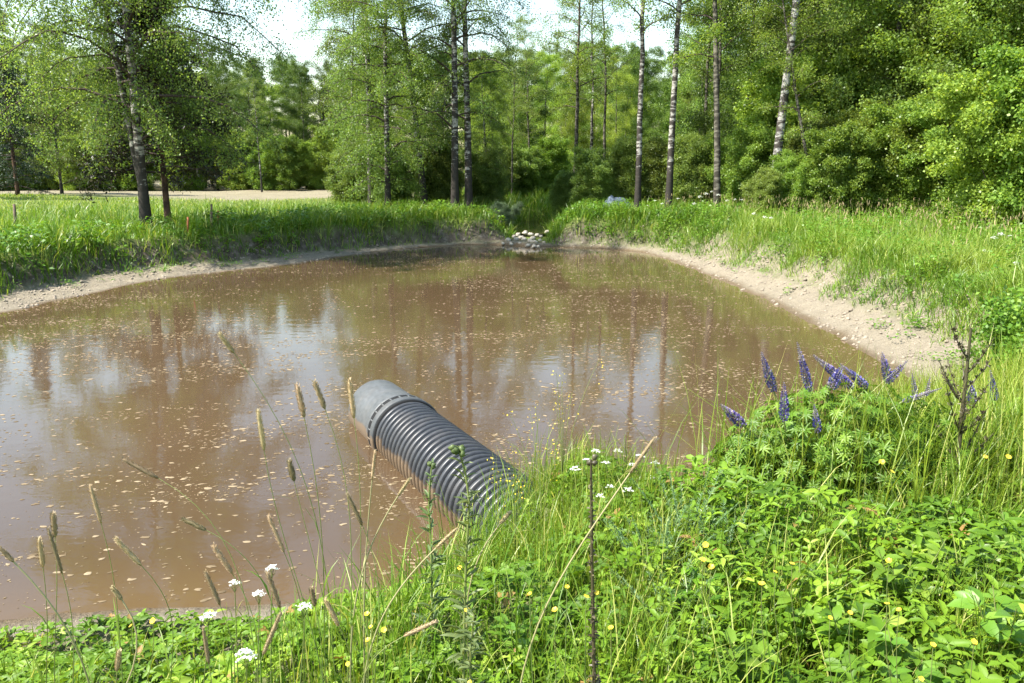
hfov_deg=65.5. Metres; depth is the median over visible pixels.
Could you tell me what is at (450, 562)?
grass tuft
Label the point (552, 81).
forest tree
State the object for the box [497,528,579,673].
grass tuft
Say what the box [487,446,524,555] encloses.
yellow weed
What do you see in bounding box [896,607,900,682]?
buttercup
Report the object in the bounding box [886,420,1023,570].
grass tuft
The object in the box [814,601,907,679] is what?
leafy herb
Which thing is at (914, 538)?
grass tuft
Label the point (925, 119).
leafy bush
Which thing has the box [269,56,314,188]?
forest tree
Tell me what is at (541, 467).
grass tuft
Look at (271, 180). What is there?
leafy bush
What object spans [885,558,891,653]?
buttercup
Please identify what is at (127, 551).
timothy grass
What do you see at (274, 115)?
forest tree
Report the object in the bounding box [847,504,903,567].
leafy herb
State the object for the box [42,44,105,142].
forest tree
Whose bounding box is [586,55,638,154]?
forest tree
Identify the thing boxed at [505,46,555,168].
forest tree
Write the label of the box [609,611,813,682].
grass tuft
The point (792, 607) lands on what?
buttercup
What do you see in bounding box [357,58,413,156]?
forest tree
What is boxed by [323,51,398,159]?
forest tree
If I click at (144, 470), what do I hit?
timothy grass
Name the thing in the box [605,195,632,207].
covered heap
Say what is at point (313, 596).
timothy grass
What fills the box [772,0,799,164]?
birch tree
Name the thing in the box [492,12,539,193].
aspen tree
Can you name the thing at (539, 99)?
forest tree
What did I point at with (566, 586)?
buttercup
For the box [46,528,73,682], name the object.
timothy grass
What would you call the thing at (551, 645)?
grass tuft
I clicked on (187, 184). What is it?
leafy bush
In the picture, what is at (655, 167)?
leafy bush
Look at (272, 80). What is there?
forest tree
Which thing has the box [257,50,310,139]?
forest tree
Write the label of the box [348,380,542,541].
drain pipe
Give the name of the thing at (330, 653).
grass tuft
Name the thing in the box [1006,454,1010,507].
buttercup
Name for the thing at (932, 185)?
leafy bush
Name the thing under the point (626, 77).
forest tree
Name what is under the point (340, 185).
leafy bush
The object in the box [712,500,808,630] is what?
grass tuft
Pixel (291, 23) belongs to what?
sky
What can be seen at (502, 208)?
willow bush
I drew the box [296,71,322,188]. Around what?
spruce tree
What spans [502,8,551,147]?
aspen tree
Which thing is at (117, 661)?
timothy grass
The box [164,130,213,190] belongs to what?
leafy bush
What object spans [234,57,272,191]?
forest tree
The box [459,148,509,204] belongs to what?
leafy bush
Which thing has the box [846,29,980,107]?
leafy bush
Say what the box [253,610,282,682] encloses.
timothy grass
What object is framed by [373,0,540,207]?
birch tree
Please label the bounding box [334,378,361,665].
timothy grass
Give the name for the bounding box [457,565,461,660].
buttercup
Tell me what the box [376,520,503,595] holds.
grass tuft
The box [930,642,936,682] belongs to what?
buttercup
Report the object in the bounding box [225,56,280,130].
forest tree
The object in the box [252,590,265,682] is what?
white umbel
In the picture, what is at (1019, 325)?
meadow shrub
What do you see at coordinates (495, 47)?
forest tree
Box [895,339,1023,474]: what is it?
grass tuft
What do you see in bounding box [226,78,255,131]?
forest tree
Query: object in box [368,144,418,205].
leafy bush
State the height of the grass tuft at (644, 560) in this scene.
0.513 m
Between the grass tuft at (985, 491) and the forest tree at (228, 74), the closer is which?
the grass tuft at (985, 491)
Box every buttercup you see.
[129,624,133,660]
[146,618,154,682]
[345,661,349,682]
[364,611,368,682]
[365,637,369,682]
[369,625,372,682]
[381,627,386,682]
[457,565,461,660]
[464,608,467,681]
[528,592,532,682]
[552,607,557,682]
[564,585,568,682]
[584,594,588,682]
[594,590,598,677]
[608,625,613,682]
[700,557,705,681]
[703,542,708,613]
[706,564,713,641]
[759,581,765,661]
[773,570,780,672]
[789,562,798,667]
[828,615,832,682]
[848,610,852,681]
[877,459,884,499]
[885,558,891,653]
[885,602,890,681]
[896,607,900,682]
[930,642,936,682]
[970,639,977,682]
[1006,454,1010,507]
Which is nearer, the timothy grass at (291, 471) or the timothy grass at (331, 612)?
the timothy grass at (331, 612)
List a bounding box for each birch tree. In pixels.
[0,0,318,230]
[290,0,437,205]
[301,0,418,201]
[305,0,458,207]
[310,0,375,143]
[326,0,479,206]
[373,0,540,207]
[400,0,541,206]
[458,48,516,204]
[551,0,636,148]
[599,0,691,207]
[630,0,745,206]
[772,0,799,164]
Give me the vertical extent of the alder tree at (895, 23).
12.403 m
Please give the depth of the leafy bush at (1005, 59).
16.17 m
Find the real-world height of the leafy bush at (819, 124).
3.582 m
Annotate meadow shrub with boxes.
[949,281,1023,381]
[988,281,1023,384]
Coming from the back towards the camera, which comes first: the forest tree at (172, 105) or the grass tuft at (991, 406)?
the forest tree at (172, 105)
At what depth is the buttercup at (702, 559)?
2.42 m
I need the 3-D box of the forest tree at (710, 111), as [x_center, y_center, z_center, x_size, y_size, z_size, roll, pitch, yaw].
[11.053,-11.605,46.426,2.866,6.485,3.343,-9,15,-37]
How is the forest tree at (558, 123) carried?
on the ground at (902, 345)
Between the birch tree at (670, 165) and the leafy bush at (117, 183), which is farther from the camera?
the leafy bush at (117, 183)
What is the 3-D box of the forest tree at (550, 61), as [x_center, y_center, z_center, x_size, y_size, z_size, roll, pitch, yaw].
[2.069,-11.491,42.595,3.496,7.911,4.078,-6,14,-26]
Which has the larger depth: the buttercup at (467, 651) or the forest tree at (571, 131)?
the forest tree at (571, 131)
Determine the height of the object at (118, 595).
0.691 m
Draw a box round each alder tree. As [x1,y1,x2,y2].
[668,0,818,141]
[731,0,850,115]
[745,0,949,138]
[763,0,889,98]
[785,0,986,151]
[806,0,1021,129]
[851,1,955,39]
[852,0,1023,107]
[889,0,1023,143]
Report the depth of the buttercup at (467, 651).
2.13 m
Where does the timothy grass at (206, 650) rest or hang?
on the ground at (902, 345)
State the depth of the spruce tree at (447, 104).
50.42 m
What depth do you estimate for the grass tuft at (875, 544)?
3.47 m
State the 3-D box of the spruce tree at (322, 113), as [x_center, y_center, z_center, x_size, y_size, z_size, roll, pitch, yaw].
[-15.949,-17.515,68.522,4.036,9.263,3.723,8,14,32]
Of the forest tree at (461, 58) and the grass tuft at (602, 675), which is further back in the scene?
the forest tree at (461, 58)
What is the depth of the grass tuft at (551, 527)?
3.36 m
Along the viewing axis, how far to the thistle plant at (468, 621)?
1.95 m
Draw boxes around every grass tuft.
[69,642,133,682]
[191,587,302,682]
[227,575,386,682]
[266,554,420,682]
[280,534,434,669]
[328,529,499,661]
[332,554,469,682]
[342,641,454,682]
[343,559,496,682]
[348,513,471,627]
[369,598,514,682]
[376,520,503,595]
[397,528,496,614]
[402,492,538,593]
[421,532,562,680]
[427,542,517,618]
[428,490,536,564]
[437,474,548,570]
[444,487,562,566]
[451,539,615,682]
[470,488,619,627]
[471,451,568,534]
[493,417,609,507]
[493,497,601,611]
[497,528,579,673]
[509,441,589,519]
[525,603,673,682]
[542,549,729,682]
[555,646,645,682]
[559,449,630,506]
[578,482,703,565]
[587,507,718,631]
[602,569,736,682]
[605,335,1023,541]
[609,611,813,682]
[638,584,861,682]
[650,538,819,671]
[673,629,753,681]
[688,517,877,664]
[703,572,881,682]
[704,510,870,627]
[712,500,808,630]
[712,578,864,677]
[713,540,893,675]
[732,530,880,676]
[810,620,938,682]
[815,475,912,578]
[825,536,989,650]
[834,513,926,567]
[876,406,1023,510]
[881,490,966,598]
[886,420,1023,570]
[888,560,1022,682]
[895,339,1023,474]
[906,513,1023,612]
[912,569,1023,682]
[933,353,1023,505]
[935,324,1023,401]
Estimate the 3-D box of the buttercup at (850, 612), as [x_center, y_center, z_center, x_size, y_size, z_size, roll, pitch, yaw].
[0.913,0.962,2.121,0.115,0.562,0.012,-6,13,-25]
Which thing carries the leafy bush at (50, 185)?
on the ground at (902, 345)
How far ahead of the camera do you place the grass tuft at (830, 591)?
2.83 m
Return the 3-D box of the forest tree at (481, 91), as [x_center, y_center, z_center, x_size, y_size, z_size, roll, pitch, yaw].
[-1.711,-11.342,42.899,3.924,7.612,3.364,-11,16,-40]
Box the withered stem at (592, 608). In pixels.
[585,454,601,682]
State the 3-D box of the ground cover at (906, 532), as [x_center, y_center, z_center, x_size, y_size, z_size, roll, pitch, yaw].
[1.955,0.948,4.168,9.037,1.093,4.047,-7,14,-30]
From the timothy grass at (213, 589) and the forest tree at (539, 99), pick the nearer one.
the timothy grass at (213, 589)
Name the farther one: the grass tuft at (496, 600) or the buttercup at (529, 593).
the grass tuft at (496, 600)
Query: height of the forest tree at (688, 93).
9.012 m
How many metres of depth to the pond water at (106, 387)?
8.54 m
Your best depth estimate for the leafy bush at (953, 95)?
16.77 m
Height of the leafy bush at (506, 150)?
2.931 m
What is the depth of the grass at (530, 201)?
22.81 m
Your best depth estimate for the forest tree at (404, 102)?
40.41 m
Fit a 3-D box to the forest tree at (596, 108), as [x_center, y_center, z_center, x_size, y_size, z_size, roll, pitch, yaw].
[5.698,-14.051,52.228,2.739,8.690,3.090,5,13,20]
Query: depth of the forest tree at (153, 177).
59.36 m
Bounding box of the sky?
[0,0,772,155]
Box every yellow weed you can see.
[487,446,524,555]
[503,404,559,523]
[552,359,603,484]
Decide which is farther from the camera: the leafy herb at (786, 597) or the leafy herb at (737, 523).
the leafy herb at (737, 523)
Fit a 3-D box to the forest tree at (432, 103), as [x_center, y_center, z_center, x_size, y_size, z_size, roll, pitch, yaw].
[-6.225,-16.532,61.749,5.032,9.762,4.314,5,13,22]
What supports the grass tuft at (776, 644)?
on the ground at (902, 345)
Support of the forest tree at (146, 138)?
on the ground at (902, 345)
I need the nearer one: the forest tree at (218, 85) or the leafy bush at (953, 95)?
the leafy bush at (953, 95)
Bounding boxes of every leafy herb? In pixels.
[494,601,553,673]
[663,555,725,637]
[700,518,755,578]
[712,622,780,682]
[754,488,802,552]
[772,560,827,660]
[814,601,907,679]
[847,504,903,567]
[865,535,950,629]
[873,629,938,682]
[904,486,973,550]
[916,666,950,682]
[922,529,1013,603]
[947,585,1023,682]
[992,508,1023,574]
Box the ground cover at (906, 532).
[0,388,1023,682]
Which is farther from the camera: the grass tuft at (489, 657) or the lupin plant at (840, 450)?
the lupin plant at (840, 450)
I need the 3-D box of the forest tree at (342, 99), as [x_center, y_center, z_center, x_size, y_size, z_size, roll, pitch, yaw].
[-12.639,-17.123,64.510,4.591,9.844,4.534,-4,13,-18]
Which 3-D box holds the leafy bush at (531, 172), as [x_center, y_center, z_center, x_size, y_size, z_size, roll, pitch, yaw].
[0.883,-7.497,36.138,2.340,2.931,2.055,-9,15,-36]
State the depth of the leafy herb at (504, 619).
2.76 m
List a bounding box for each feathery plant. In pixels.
[603,504,732,581]
[610,559,721,637]
[618,460,760,563]
[679,497,773,580]
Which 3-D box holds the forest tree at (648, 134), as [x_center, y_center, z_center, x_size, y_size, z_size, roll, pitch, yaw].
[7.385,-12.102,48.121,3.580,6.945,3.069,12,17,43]
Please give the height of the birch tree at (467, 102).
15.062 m
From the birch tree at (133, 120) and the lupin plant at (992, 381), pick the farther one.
the birch tree at (133, 120)
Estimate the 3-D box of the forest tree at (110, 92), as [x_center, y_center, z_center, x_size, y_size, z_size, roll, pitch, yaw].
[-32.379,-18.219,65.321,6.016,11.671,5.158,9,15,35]
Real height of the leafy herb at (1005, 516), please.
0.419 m
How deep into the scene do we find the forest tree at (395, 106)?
56.84 m
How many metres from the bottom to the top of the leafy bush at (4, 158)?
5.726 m
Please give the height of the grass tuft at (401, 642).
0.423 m
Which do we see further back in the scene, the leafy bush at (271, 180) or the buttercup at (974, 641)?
the leafy bush at (271, 180)
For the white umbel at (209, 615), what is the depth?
2.10 m
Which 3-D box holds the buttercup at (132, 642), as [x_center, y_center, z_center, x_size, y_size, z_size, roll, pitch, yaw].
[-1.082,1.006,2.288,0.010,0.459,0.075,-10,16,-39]
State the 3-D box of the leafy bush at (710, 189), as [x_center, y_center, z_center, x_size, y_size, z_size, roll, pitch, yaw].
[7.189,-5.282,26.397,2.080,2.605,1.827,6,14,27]
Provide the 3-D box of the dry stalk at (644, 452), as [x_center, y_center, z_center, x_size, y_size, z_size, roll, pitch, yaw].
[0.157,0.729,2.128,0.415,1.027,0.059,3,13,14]
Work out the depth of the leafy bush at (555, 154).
36.61 m
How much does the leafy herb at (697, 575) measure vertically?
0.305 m
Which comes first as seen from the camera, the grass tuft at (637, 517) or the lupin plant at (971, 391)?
the grass tuft at (637, 517)
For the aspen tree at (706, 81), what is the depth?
30.38 m
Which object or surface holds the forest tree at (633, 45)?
on the ground at (902, 345)
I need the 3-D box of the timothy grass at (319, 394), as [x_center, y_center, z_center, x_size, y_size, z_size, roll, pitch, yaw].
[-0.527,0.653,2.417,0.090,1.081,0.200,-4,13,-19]
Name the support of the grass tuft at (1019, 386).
on the ground at (902, 345)
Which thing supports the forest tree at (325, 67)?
on the ground at (902, 345)
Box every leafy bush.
[0,123,32,190]
[3,139,36,190]
[17,134,59,190]
[48,130,95,190]
[83,140,122,190]
[114,140,158,190]
[158,143,196,190]
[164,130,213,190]
[213,127,257,190]
[237,127,284,190]
[268,134,310,190]
[295,139,331,189]
[306,122,364,189]
[322,148,379,204]
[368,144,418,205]
[409,139,464,205]
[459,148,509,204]
[487,143,520,198]
[507,144,552,196]
[517,134,571,194]
[547,169,577,215]
[568,144,615,204]
[601,132,665,204]
[632,139,667,206]
[660,126,724,206]
[695,152,725,203]
[699,121,784,208]
[730,43,852,154]
[739,165,785,217]
[769,149,825,216]
[770,109,865,200]
[797,119,884,219]
[811,29,989,122]
[835,98,954,219]
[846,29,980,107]
[861,90,952,223]
[893,16,1023,102]
[897,98,985,220]
[915,99,977,218]
[917,65,1023,233]
[971,32,1023,227]
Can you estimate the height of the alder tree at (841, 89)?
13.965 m
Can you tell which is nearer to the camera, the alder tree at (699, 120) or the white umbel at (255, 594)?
the white umbel at (255, 594)
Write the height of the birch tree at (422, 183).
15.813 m
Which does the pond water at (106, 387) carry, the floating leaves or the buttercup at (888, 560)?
the floating leaves
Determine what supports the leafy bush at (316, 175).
on the ground at (902, 345)
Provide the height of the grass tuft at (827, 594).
0.518 m
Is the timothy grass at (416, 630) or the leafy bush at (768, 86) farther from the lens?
the leafy bush at (768, 86)
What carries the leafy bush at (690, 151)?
on the ground at (902, 345)
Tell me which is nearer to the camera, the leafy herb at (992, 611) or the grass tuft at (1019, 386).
the leafy herb at (992, 611)
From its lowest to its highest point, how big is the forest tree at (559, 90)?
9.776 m
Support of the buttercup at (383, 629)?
on the ground at (902, 345)
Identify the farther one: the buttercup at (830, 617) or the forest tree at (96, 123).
the forest tree at (96, 123)
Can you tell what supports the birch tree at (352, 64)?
on the ground at (902, 345)
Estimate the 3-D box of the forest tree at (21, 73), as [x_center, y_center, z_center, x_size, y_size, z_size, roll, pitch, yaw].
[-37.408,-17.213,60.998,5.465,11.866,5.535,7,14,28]
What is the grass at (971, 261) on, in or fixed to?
on the ground at (902, 345)
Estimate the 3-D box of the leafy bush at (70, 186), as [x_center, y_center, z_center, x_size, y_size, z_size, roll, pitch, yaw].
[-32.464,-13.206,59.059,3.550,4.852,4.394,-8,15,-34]
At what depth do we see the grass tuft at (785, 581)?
2.88 m
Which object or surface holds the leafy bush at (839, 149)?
on the ground at (902, 345)
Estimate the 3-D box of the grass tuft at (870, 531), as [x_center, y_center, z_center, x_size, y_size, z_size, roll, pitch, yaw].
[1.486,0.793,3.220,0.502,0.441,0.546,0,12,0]
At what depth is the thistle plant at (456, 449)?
2.13 m
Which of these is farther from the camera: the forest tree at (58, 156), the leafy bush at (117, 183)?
the leafy bush at (117, 183)
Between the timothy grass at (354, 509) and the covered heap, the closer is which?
the timothy grass at (354, 509)
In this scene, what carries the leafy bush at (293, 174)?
on the ground at (902, 345)
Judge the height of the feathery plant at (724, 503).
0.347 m
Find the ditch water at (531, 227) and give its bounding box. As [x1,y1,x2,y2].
[507,221,547,233]
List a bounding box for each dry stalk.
[0,546,111,682]
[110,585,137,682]
[346,449,375,682]
[350,477,411,682]
[363,527,458,682]
[450,510,511,677]
[500,435,656,682]
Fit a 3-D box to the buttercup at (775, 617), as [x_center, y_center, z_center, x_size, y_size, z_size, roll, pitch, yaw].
[0.806,0.912,2.418,0.088,0.496,0.013,-8,15,-34]
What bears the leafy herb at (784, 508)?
on the ground at (902, 345)
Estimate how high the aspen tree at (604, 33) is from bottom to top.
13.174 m
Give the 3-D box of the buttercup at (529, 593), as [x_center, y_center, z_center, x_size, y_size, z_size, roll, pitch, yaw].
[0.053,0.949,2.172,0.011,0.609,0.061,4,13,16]
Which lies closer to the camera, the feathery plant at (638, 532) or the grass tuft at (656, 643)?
the grass tuft at (656, 643)
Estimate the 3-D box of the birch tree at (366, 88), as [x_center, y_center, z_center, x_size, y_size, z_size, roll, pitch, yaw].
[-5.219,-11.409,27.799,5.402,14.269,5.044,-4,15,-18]
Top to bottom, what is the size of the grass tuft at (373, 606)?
0.458 m
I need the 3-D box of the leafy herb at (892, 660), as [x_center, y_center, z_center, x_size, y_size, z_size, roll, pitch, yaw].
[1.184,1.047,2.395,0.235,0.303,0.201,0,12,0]
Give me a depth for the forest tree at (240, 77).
74.76 m
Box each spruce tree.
[0,5,56,194]
[24,54,55,189]
[77,63,120,141]
[92,78,125,189]
[182,69,226,189]
[250,76,276,168]
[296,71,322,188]
[311,83,336,148]
[428,50,464,173]
[696,0,744,128]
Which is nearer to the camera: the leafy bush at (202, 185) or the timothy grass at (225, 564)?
the timothy grass at (225, 564)
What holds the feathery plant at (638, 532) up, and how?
on the ground at (902, 345)
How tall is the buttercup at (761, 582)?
0.493 m
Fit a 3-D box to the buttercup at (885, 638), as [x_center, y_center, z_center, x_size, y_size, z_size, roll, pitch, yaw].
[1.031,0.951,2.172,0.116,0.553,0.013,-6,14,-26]
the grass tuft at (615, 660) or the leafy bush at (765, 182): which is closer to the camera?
the grass tuft at (615, 660)
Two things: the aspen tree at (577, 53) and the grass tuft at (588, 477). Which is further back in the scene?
the aspen tree at (577, 53)
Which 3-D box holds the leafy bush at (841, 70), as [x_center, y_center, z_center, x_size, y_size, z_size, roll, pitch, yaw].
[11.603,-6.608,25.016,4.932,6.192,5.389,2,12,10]
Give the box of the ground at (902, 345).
[0,171,1020,682]
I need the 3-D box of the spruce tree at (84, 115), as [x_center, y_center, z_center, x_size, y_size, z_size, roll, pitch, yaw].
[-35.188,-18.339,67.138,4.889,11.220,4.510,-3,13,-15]
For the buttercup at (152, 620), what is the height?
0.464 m
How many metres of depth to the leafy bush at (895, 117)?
21.27 m
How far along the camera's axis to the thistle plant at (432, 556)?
2.72 m
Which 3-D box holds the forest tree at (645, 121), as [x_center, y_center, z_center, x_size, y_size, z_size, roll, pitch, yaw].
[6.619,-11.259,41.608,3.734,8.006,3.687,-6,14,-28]
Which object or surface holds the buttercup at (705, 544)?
on the ground at (902, 345)
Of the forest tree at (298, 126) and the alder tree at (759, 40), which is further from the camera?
the forest tree at (298, 126)
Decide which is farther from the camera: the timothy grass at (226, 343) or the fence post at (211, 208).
the fence post at (211, 208)
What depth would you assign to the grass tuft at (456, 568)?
3.43 m
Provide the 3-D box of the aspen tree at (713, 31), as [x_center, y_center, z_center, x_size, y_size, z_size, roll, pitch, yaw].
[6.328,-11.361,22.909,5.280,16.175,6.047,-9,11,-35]
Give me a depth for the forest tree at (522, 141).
51.14 m
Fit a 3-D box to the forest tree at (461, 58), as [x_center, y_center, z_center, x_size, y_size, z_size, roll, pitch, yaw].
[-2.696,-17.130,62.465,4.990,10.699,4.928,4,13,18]
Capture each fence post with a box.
[13,204,16,221]
[210,204,212,230]
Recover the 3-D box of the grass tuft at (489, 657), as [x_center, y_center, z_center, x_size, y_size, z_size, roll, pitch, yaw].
[-0.084,0.928,2.740,0.530,0.577,0.576,0,12,0]
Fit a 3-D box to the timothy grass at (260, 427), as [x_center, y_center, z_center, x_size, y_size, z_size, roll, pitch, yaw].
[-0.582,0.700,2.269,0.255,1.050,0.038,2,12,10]
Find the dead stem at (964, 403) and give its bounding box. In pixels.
[935,323,994,479]
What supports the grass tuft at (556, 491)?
on the ground at (902, 345)
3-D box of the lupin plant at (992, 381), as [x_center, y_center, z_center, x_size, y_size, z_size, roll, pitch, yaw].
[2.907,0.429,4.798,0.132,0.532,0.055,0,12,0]
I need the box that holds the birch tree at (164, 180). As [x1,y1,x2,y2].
[65,0,267,222]
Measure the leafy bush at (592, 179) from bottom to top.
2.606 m
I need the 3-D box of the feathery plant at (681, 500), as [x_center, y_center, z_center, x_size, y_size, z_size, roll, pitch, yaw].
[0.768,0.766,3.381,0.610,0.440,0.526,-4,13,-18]
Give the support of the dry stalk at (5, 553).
on the ground at (902, 345)
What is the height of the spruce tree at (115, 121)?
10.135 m
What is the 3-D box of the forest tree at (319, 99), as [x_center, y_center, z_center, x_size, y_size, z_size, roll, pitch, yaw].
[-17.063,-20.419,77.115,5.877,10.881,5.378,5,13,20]
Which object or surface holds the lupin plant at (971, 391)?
on the ground at (902, 345)
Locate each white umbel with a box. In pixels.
[199,611,216,682]
[229,579,239,682]
[235,648,257,682]
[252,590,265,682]
[265,564,279,682]
[295,602,311,682]
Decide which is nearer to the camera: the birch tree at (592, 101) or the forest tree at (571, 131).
the birch tree at (592, 101)
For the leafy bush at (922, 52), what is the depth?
22.67 m
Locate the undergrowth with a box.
[0,197,1023,371]
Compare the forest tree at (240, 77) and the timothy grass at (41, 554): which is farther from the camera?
the forest tree at (240, 77)
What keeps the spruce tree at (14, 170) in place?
on the ground at (902, 345)
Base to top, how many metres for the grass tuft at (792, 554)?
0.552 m
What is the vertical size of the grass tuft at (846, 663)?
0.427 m
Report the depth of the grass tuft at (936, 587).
2.83 m
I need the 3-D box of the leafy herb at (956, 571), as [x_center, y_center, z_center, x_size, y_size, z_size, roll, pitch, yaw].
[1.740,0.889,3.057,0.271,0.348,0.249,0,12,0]
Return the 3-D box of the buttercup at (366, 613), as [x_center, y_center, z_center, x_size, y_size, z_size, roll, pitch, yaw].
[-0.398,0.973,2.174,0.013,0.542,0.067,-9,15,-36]
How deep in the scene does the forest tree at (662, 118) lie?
45.97 m
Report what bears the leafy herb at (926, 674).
on the ground at (902, 345)
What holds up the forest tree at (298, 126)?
on the ground at (902, 345)
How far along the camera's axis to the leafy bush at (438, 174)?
28.93 m
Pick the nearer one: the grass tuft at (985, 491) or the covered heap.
the grass tuft at (985, 491)
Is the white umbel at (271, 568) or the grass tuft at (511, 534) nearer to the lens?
the white umbel at (271, 568)
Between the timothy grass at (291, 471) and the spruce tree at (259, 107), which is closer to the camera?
the timothy grass at (291, 471)
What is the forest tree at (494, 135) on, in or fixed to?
on the ground at (902, 345)
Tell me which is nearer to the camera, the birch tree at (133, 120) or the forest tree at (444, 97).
the birch tree at (133, 120)
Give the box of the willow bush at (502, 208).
[489,201,522,225]
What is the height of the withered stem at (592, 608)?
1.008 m
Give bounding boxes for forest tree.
[0,36,60,140]
[0,59,36,138]
[0,76,28,132]
[6,16,97,193]
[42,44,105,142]
[70,62,120,190]
[96,46,146,139]
[114,74,160,185]
[118,49,178,184]
[145,66,193,176]
[196,68,242,190]
[203,59,237,188]
[209,84,242,188]
[224,62,277,134]
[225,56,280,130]
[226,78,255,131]
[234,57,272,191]
[250,83,287,174]
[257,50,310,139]
[267,56,314,136]
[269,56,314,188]
[271,57,323,188]
[297,57,346,157]
[315,76,337,118]
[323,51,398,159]
[334,67,361,120]
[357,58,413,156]
[372,38,413,161]
[389,51,445,197]
[406,65,459,169]
[420,53,451,142]
[437,46,473,151]
[451,50,483,170]
[458,59,511,189]
[459,49,521,146]
[462,60,519,172]
[473,90,513,147]
[474,44,520,142]
[501,56,564,169]
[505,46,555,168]
[506,91,524,145]
[507,86,546,148]
[510,86,544,144]
[517,48,578,171]
[530,75,564,134]
[534,60,569,136]
[538,40,571,134]
[548,56,609,161]
[550,62,573,146]
[553,75,579,151]
[557,36,612,172]
[558,89,595,161]
[567,57,615,170]
[579,43,628,149]
[581,58,611,143]
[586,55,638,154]
[595,68,631,153]
[599,41,658,149]
[601,71,651,157]
[607,44,666,141]
[609,64,653,136]
[623,84,662,137]
[635,0,747,142]
[642,77,677,136]
[643,79,684,143]
[648,43,673,132]
[650,43,723,140]
[667,90,690,132]
[684,86,728,134]
[708,55,751,133]
[709,0,814,145]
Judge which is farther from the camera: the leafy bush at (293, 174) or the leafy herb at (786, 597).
the leafy bush at (293, 174)
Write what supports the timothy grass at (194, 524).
on the ground at (902, 345)
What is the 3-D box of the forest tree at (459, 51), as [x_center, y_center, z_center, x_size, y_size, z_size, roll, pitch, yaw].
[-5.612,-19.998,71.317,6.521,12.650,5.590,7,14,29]
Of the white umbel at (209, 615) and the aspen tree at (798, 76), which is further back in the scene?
the aspen tree at (798, 76)
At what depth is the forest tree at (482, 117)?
53.28 m
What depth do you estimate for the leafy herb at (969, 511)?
3.53 m
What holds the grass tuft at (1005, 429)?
on the ground at (902, 345)
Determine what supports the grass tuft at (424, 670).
on the ground at (902, 345)
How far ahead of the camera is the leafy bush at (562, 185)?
28.73 m
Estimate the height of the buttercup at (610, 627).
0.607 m
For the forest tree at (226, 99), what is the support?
on the ground at (902, 345)
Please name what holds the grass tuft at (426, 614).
on the ground at (902, 345)
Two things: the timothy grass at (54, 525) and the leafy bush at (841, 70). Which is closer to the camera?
the timothy grass at (54, 525)
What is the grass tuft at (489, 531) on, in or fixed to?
on the ground at (902, 345)
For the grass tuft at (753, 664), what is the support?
on the ground at (902, 345)
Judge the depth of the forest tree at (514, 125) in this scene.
48.93 m
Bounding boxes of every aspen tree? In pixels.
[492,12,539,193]
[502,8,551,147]
[525,0,624,172]
[560,0,645,158]
[645,0,756,206]
[662,0,756,135]
[681,0,769,130]
[730,0,855,198]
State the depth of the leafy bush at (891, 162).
21.55 m
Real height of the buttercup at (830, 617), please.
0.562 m
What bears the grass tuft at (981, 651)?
on the ground at (902, 345)
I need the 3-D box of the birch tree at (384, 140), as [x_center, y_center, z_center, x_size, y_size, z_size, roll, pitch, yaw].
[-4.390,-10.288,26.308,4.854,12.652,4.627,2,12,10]
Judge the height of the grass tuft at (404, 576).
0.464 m
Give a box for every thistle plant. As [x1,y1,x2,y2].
[412,458,453,656]
[439,444,484,682]
[453,605,490,682]
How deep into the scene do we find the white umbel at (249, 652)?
1.90 m
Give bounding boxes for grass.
[0,184,849,297]
[0,337,1023,682]
[23,510,57,682]
[26,536,47,682]
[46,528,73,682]
[88,483,122,682]
[113,536,172,682]
[114,647,121,681]
[122,457,293,682]
[181,517,284,672]
[201,625,211,682]
[203,569,253,682]
[211,541,260,682]
[217,331,334,673]
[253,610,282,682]
[256,408,348,682]
[264,570,295,682]
[266,514,319,682]
[286,458,336,682]
[294,383,329,682]
[307,586,322,682]
[312,379,351,641]
[321,597,353,682]
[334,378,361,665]
[345,491,379,682]
[361,619,436,682]
[578,194,1023,349]
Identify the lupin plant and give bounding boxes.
[702,342,1004,528]
[966,384,976,433]
[988,371,998,411]
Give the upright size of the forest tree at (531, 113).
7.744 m
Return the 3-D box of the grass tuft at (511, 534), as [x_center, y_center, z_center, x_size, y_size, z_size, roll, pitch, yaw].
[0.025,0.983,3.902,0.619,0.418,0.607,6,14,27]
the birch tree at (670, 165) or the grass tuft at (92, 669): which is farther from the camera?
the birch tree at (670, 165)
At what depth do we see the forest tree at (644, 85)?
59.80 m
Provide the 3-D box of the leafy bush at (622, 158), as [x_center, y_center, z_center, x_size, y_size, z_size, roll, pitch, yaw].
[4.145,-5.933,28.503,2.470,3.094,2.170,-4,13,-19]
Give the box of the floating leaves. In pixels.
[0,245,923,610]
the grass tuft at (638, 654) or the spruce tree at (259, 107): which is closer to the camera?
the grass tuft at (638, 654)
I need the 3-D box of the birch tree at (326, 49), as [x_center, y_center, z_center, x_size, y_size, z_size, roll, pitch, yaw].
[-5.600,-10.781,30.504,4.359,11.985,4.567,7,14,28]
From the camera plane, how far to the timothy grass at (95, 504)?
2.37 m
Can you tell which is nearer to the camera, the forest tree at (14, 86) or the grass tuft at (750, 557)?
the grass tuft at (750, 557)
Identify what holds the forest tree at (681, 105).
on the ground at (902, 345)
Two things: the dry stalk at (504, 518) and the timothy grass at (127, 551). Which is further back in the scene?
the timothy grass at (127, 551)
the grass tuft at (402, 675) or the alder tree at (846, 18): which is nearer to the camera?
the grass tuft at (402, 675)
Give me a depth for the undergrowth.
18.43 m
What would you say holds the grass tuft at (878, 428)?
on the ground at (902, 345)
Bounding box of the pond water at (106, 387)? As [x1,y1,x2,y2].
[0,245,923,619]
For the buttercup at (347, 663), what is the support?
on the ground at (902, 345)
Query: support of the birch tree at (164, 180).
on the ground at (902, 345)

